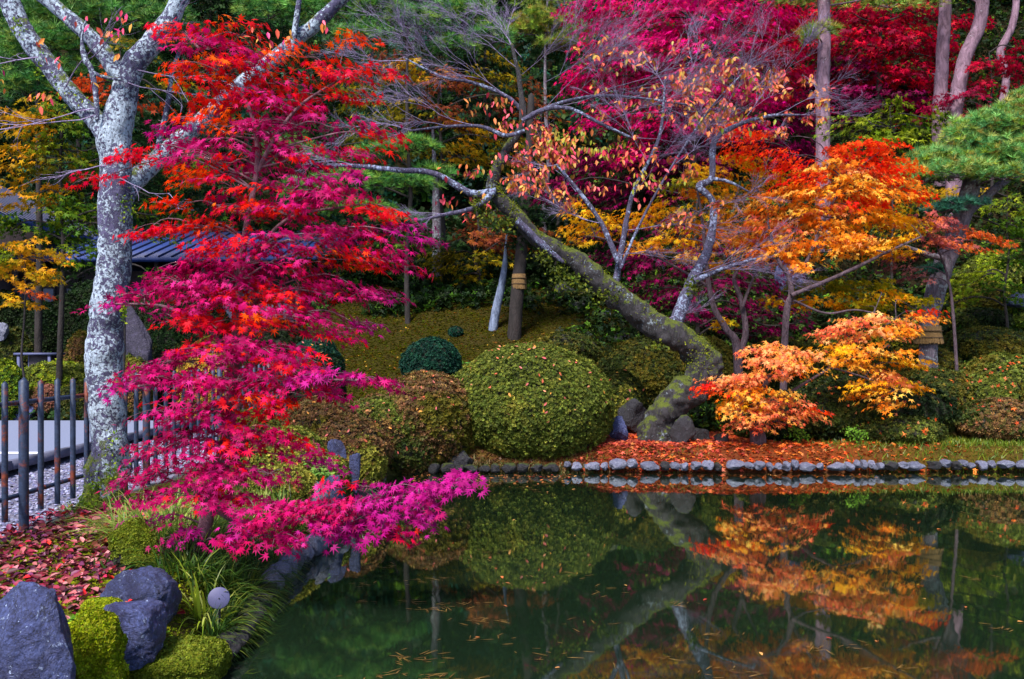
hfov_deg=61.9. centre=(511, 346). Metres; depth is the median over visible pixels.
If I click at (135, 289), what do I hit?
window
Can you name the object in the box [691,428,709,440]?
garden rock
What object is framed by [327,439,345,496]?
standing stone
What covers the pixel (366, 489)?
grass tuft
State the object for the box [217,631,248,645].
bank stone
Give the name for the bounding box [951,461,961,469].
shore stone
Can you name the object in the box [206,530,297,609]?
grass tuft
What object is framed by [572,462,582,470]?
shore stone
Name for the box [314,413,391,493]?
clipped shrub
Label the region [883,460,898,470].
shore stone
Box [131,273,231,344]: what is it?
clipped shrub
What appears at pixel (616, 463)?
shore stone
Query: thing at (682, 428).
garden rock
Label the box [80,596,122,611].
mossy slab
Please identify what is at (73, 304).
clipped shrub
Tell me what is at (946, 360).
clipped shrub
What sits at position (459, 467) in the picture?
shore stone
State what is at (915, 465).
shore stone
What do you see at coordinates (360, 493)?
bank stone
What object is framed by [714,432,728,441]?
garden rock
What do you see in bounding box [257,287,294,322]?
window
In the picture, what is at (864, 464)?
shore stone
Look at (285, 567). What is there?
bank stone
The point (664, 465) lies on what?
shore stone
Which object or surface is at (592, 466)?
shore stone
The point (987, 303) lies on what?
clipped shrub
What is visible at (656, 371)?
clipped shrub
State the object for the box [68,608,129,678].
mossy boulder
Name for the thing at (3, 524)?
gravel
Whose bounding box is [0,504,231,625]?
fallen leaves
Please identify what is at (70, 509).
grass tuft
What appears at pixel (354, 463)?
standing stone
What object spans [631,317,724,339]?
clipped shrub
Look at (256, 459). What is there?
clipped shrub
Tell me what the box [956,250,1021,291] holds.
clipped shrub
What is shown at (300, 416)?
clipped shrub
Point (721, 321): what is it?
yellow maple
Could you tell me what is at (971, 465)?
shore stone
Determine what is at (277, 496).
grass tuft
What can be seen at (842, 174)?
orange maple
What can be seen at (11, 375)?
clipped shrub
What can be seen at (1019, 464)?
shore stone
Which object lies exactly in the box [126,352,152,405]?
clipped shrub
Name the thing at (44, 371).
clipped shrub
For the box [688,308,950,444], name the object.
orange maple
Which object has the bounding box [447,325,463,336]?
clipped shrub
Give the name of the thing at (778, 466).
shore stone
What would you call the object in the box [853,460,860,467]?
shore stone
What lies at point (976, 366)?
clipped shrub
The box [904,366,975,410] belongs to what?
clipped shrub
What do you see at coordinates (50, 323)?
clipped shrub
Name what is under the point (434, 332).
slope moss
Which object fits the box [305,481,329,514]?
garden rock
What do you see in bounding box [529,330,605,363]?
clipped shrub
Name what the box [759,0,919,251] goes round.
red pine
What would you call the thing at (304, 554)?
bank stone
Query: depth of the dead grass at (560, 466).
11.93 m
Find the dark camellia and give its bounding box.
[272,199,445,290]
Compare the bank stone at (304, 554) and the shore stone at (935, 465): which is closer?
the bank stone at (304, 554)
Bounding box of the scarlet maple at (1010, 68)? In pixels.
[916,37,1023,219]
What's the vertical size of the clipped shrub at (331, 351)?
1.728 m
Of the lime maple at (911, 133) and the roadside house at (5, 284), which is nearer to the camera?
the lime maple at (911, 133)
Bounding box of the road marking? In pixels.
[0,452,37,453]
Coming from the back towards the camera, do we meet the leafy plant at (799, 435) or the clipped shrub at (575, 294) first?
the clipped shrub at (575, 294)
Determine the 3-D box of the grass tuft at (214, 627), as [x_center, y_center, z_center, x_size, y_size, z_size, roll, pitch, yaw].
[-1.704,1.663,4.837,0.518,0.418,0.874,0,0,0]
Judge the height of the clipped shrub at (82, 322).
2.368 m
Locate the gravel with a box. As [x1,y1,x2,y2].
[0,428,216,535]
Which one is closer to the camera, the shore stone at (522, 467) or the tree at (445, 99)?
the shore stone at (522, 467)
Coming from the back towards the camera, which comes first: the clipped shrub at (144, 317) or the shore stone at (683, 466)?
the clipped shrub at (144, 317)
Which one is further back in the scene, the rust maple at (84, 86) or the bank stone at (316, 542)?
the rust maple at (84, 86)
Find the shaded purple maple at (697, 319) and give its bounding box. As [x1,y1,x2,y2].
[524,177,815,343]
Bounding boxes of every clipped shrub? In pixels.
[0,289,23,327]
[0,325,33,366]
[0,358,29,419]
[12,299,57,352]
[21,359,85,391]
[29,382,53,419]
[49,290,88,358]
[60,381,83,419]
[63,329,86,363]
[67,279,134,311]
[71,313,89,334]
[125,357,152,418]
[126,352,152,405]
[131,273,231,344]
[151,317,186,405]
[176,335,245,422]
[219,408,282,465]
[229,316,309,401]
[243,462,317,501]
[244,424,332,474]
[280,395,357,433]
[283,336,346,409]
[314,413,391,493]
[317,455,350,494]
[352,392,416,448]
[376,426,394,459]
[378,369,478,464]
[389,434,438,474]
[398,335,461,375]
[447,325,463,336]
[452,341,615,459]
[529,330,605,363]
[558,289,600,300]
[596,335,685,406]
[602,367,647,431]
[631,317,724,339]
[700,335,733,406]
[732,413,813,440]
[742,336,821,393]
[762,369,966,440]
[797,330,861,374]
[853,414,949,443]
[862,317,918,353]
[867,345,963,376]
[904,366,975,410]
[938,325,1023,362]
[939,307,1014,329]
[943,279,1011,309]
[952,396,1023,441]
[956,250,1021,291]
[958,351,1023,400]
[1007,306,1023,331]
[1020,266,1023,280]
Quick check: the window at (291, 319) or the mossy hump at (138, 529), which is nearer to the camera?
the mossy hump at (138, 529)
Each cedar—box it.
[0,0,207,270]
[137,0,372,270]
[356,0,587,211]
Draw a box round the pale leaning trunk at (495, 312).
[488,234,507,330]
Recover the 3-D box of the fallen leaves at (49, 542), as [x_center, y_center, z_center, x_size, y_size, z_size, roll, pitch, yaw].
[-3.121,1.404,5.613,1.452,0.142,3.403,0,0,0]
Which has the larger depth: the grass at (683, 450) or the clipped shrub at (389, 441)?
the grass at (683, 450)
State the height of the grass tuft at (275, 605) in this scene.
0.789 m
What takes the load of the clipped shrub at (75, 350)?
on the ground at (640, 456)
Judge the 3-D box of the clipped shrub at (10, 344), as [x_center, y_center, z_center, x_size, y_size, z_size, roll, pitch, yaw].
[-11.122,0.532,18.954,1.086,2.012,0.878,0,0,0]
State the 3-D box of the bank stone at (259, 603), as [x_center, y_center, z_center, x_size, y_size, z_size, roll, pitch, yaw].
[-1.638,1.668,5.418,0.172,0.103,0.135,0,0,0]
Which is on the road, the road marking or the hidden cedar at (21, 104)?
the road marking
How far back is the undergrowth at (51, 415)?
15.75 m
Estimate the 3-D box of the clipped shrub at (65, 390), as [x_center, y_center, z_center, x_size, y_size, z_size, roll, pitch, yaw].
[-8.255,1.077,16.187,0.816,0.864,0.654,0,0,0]
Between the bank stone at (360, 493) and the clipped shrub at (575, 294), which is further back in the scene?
the clipped shrub at (575, 294)
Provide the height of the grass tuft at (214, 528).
0.558 m
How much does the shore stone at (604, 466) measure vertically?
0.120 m
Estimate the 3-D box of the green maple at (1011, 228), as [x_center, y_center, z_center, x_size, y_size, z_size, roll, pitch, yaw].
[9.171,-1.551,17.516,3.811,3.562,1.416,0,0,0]
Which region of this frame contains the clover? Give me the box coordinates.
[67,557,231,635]
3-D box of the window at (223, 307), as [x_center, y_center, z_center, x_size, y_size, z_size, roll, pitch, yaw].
[-7.700,-0.950,23.147,1.040,1.335,0.095,0,0,0]
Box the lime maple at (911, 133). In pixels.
[812,94,958,315]
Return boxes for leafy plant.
[303,454,335,481]
[783,424,809,442]
[840,425,868,442]
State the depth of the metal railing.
7.04 m
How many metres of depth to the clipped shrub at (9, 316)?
21.13 m
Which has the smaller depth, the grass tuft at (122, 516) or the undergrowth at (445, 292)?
the grass tuft at (122, 516)
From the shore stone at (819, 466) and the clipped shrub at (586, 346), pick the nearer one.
the shore stone at (819, 466)
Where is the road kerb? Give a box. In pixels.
[0,420,196,472]
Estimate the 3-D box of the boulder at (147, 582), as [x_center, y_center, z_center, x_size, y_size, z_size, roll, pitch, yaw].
[-2.067,1.405,4.750,0.399,0.338,0.319,0,0,0]
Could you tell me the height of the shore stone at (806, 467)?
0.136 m
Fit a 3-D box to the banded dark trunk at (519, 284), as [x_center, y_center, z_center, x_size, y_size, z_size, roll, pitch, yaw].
[0.193,-2.830,18.600,0.590,5.418,0.347,0,0,0]
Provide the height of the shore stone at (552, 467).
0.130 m
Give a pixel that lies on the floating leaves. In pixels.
(761, 653)
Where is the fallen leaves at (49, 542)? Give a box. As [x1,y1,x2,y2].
[3,505,186,595]
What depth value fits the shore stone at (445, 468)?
11.71 m
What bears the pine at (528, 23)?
on the ground at (640, 456)
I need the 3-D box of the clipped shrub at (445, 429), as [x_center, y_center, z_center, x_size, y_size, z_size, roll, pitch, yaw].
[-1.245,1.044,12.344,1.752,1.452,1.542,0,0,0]
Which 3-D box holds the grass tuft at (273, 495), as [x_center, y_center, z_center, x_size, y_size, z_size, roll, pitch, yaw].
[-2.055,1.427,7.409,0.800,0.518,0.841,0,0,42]
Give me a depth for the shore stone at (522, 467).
11.74 m
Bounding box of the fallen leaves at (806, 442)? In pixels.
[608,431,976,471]
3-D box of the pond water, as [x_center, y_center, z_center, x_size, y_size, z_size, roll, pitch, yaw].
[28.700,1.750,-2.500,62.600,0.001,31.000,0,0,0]
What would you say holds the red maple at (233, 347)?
on the ground at (640, 456)
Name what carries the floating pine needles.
on the pond water
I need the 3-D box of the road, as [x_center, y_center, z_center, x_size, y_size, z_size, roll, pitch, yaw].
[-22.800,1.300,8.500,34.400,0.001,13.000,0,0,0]
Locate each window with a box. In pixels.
[19,287,55,303]
[128,287,143,294]
[213,287,246,325]
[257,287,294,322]
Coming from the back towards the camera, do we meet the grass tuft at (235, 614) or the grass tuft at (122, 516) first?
the grass tuft at (122, 516)
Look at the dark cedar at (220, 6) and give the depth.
25.93 m
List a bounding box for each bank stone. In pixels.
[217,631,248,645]
[219,635,241,656]
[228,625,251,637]
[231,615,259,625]
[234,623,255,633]
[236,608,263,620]
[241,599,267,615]
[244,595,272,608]
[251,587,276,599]
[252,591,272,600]
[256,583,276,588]
[261,567,284,592]
[269,561,291,581]
[278,554,296,577]
[282,549,303,571]
[293,547,306,562]
[299,539,314,561]
[305,534,322,556]
[310,529,327,550]
[352,489,366,497]
[358,484,371,494]
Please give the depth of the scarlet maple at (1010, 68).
21.92 m
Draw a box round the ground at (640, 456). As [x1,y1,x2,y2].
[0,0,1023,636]
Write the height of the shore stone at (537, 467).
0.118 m
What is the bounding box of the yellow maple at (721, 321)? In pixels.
[555,151,791,419]
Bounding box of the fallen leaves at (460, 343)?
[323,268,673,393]
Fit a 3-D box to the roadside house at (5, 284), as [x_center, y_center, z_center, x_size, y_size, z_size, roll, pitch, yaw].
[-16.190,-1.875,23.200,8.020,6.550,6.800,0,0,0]
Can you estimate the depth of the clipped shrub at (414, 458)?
11.61 m
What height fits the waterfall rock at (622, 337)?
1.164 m
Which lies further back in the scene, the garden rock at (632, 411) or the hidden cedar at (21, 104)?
the hidden cedar at (21, 104)
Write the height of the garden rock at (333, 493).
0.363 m
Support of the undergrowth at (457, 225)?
on the ground at (640, 456)
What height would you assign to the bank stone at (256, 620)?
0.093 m
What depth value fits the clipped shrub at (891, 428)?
12.48 m
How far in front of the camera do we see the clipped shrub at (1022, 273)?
20.03 m
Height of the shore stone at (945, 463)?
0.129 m
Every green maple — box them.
[0,92,226,388]
[865,185,1023,328]
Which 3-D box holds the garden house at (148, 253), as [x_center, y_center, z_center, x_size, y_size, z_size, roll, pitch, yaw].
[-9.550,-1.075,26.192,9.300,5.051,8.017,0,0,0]
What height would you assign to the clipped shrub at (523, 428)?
1.904 m
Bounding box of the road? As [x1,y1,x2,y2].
[0,420,179,461]
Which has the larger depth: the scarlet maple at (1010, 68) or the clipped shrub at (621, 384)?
the scarlet maple at (1010, 68)
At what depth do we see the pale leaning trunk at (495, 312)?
18.93 m
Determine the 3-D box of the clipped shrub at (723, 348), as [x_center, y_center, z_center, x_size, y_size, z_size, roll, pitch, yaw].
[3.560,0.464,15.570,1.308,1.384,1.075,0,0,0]
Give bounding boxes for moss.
[0,526,258,635]
[161,211,732,433]
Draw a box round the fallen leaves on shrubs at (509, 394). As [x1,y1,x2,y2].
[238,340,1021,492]
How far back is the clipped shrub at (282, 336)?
17.45 m
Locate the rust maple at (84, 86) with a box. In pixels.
[57,32,205,372]
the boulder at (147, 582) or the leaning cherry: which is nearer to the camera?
the boulder at (147, 582)
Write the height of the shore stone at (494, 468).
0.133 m
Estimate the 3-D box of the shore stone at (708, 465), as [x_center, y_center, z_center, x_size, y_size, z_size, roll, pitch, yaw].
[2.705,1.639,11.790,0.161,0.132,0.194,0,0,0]
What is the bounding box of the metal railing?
[0,362,289,530]
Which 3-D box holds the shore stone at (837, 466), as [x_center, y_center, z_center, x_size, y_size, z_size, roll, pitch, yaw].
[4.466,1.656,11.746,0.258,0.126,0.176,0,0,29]
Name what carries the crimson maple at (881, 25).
on the ground at (640, 456)
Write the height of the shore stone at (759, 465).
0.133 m
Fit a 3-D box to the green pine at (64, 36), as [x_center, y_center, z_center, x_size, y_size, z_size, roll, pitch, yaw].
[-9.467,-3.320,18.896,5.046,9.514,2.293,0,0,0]
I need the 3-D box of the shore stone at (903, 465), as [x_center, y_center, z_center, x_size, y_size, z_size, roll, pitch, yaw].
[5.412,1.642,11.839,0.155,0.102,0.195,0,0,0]
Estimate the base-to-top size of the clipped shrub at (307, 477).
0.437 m
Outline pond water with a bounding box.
[221,472,1023,678]
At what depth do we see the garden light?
4.99 m
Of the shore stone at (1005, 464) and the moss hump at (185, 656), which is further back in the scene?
the shore stone at (1005, 464)
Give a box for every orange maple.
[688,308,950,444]
[705,117,941,393]
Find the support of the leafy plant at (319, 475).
on the ground at (640, 456)
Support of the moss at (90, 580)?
on the ground at (640, 456)
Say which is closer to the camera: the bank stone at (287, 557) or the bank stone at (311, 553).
the bank stone at (287, 557)
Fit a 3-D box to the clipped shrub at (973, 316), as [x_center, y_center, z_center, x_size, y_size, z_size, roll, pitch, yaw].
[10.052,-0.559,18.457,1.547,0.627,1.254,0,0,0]
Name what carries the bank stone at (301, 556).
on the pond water
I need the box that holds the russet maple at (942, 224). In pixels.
[869,209,1018,370]
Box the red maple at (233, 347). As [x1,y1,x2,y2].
[64,14,488,561]
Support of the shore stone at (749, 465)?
on the ground at (640, 456)
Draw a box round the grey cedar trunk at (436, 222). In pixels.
[431,126,442,289]
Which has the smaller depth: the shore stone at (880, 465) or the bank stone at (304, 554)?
the bank stone at (304, 554)
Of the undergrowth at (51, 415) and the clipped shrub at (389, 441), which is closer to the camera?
the clipped shrub at (389, 441)
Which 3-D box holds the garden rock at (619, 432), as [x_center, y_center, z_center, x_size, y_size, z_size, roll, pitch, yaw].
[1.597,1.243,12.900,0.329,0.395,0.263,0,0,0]
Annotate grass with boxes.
[93,484,349,605]
[439,456,593,473]
[533,445,708,472]
[768,434,1023,471]
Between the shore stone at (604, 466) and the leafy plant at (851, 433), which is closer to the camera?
the shore stone at (604, 466)
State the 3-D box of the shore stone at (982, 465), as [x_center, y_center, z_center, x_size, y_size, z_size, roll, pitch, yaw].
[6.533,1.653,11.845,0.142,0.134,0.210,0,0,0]
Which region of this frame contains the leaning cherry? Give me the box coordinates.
[289,0,882,441]
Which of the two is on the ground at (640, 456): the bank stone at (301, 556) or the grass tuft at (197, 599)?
the grass tuft at (197, 599)
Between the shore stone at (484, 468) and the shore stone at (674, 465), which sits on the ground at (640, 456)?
the shore stone at (674, 465)
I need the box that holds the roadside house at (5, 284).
[0,185,95,292]
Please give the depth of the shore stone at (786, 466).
11.70 m
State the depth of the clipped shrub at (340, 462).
8.91 m
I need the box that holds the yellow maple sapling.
[0,236,77,377]
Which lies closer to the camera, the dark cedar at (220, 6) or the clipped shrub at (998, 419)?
the clipped shrub at (998, 419)
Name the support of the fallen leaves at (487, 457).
on the ground at (640, 456)
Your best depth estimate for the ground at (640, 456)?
19.64 m
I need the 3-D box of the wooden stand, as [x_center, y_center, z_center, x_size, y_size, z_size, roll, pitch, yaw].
[-9.633,0.756,17.400,0.780,1.258,0.500,0,0,0]
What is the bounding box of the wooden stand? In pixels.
[13,353,64,367]
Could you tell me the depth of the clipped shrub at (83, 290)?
21.29 m
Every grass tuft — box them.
[56,477,221,546]
[56,498,93,514]
[92,487,278,550]
[101,519,270,606]
[173,554,261,635]
[182,563,279,660]
[183,542,300,625]
[186,601,262,668]
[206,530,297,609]
[224,517,314,590]
[235,485,313,536]
[265,483,342,549]
[348,477,382,500]
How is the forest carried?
on the ground at (640, 456)
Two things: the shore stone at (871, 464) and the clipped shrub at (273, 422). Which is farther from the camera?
the shore stone at (871, 464)
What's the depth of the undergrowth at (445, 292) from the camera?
20.50 m
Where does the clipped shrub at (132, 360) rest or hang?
on the ground at (640, 456)
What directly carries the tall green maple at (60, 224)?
on the ground at (640, 456)
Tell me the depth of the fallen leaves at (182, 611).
4.84 m
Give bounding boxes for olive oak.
[333,49,569,264]
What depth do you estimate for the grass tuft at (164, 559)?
5.41 m
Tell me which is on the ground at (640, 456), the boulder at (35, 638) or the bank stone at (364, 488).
the boulder at (35, 638)
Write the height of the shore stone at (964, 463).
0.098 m
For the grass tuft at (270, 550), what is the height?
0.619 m
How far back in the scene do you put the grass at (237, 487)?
6.27 m
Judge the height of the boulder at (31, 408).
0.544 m
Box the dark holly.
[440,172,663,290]
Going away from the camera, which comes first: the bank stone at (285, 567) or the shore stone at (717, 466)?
the bank stone at (285, 567)
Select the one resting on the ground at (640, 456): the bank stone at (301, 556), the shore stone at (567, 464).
the shore stone at (567, 464)
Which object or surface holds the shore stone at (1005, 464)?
on the ground at (640, 456)
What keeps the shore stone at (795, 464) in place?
on the ground at (640, 456)
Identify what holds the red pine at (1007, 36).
on the ground at (640, 456)
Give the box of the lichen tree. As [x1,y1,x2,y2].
[0,0,349,509]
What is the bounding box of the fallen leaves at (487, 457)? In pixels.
[439,446,599,472]
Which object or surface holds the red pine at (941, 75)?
on the ground at (640, 456)
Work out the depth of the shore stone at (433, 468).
11.69 m
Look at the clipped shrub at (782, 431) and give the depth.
12.89 m
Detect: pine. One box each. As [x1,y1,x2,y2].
[0,0,201,352]
[228,0,527,323]
[506,0,604,232]
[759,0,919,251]
[887,85,1023,370]
[904,0,989,222]
[931,0,951,186]
[996,0,1019,105]
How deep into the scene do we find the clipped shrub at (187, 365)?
15.22 m
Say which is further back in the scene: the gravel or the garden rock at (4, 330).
the garden rock at (4, 330)
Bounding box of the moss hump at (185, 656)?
[129,634,232,678]
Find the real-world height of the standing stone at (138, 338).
1.928 m
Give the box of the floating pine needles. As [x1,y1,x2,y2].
[335,474,1011,678]
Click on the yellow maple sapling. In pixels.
(17, 266)
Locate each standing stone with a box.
[126,305,152,367]
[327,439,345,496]
[349,453,360,492]
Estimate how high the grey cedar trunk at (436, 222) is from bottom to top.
4.168 m
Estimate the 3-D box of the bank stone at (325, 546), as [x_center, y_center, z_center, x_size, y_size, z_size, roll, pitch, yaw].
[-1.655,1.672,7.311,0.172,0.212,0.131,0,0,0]
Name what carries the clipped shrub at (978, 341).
on the ground at (640, 456)
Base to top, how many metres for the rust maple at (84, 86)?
7.050 m
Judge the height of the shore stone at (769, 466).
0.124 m
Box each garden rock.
[0,322,8,340]
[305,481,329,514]
[324,475,344,506]
[448,450,473,468]
[607,416,628,440]
[617,398,646,432]
[670,414,695,442]
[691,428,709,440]
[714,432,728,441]
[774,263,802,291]
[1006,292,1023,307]
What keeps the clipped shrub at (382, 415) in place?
on the ground at (640, 456)
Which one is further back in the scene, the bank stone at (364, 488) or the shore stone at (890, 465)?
the shore stone at (890, 465)
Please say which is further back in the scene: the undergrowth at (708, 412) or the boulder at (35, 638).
the undergrowth at (708, 412)
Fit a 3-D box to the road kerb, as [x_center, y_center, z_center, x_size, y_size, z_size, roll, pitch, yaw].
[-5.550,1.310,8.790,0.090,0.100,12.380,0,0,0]
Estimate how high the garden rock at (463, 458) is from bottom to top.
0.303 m
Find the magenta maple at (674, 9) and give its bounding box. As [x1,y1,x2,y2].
[544,0,833,211]
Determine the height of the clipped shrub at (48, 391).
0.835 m
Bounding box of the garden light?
[208,587,229,622]
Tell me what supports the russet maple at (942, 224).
on the ground at (640, 456)
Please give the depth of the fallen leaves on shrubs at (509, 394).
12.42 m
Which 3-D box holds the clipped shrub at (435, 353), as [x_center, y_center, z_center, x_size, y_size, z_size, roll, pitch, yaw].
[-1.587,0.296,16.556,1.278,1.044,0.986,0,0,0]
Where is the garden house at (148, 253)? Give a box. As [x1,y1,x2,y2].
[0,229,357,329]
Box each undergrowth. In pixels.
[9,401,261,419]
[299,207,586,330]
[302,261,571,331]
[548,0,1023,432]
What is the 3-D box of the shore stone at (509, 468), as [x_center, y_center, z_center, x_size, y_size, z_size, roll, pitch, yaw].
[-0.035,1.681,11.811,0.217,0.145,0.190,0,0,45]
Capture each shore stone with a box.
[428,463,440,473]
[440,463,455,473]
[455,465,463,472]
[464,464,477,471]
[478,464,489,471]
[490,463,499,472]
[500,463,516,472]
[517,463,528,472]
[530,463,541,471]
[542,462,558,471]
[564,461,571,467]
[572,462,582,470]
[584,462,600,469]
[600,462,607,470]
[609,458,626,469]
[627,458,637,468]
[640,461,659,470]
[660,461,669,470]
[669,462,679,469]
[680,462,688,470]
[690,461,701,469]
[702,460,713,469]
[713,462,721,470]
[726,459,744,469]
[744,462,754,468]
[753,461,765,470]
[766,462,773,470]
[774,463,782,469]
[782,461,790,470]
[791,460,799,469]
[798,462,815,471]
[816,463,823,469]
[826,462,846,470]
[844,462,854,471]
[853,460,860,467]
[860,460,867,469]
[868,460,875,469]
[875,462,884,469]
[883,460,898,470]
[898,461,908,468]
[906,461,925,470]
[927,461,941,469]
[939,459,951,467]
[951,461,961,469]
[958,460,968,466]
[966,462,975,468]
[975,460,987,470]
[987,460,995,467]
[996,460,1015,467]
[1014,460,1023,468]
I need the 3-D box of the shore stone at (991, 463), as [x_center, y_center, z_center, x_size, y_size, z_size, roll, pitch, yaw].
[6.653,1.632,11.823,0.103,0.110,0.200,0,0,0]
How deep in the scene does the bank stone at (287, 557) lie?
6.43 m
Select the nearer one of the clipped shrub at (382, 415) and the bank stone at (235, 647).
the bank stone at (235, 647)
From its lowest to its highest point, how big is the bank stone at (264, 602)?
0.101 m
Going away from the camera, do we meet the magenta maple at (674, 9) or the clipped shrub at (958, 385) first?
the clipped shrub at (958, 385)
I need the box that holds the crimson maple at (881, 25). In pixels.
[757,0,998,129]
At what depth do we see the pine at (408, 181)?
19.41 m
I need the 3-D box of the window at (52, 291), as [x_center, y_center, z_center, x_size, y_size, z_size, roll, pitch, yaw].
[-12.900,-0.950,23.147,1.040,1.335,0.095,0,0,0]
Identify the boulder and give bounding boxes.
[0,581,75,678]
[9,405,34,419]
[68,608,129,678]
[100,565,181,623]
[103,598,166,670]
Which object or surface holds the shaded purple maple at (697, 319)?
on the ground at (640, 456)
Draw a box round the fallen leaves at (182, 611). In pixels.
[125,586,207,613]
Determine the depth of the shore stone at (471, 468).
11.72 m
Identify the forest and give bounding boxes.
[0,0,1023,270]
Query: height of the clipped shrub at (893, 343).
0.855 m
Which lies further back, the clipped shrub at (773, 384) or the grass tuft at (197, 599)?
the clipped shrub at (773, 384)
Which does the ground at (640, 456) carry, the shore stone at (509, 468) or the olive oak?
the olive oak
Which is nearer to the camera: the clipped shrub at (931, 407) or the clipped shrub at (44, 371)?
the clipped shrub at (931, 407)
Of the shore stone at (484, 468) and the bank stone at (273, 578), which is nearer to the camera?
the bank stone at (273, 578)
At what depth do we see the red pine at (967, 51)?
21.87 m
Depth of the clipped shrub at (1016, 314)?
18.36 m
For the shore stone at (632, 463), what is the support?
on the ground at (640, 456)
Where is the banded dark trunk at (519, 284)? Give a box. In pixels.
[507,93,533,339]
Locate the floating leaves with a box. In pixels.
[410,473,1022,667]
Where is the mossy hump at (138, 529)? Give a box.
[107,517,161,568]
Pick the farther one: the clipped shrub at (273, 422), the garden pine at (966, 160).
the garden pine at (966, 160)
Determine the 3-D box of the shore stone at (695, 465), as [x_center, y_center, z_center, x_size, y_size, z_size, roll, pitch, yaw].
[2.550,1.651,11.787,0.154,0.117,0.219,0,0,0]

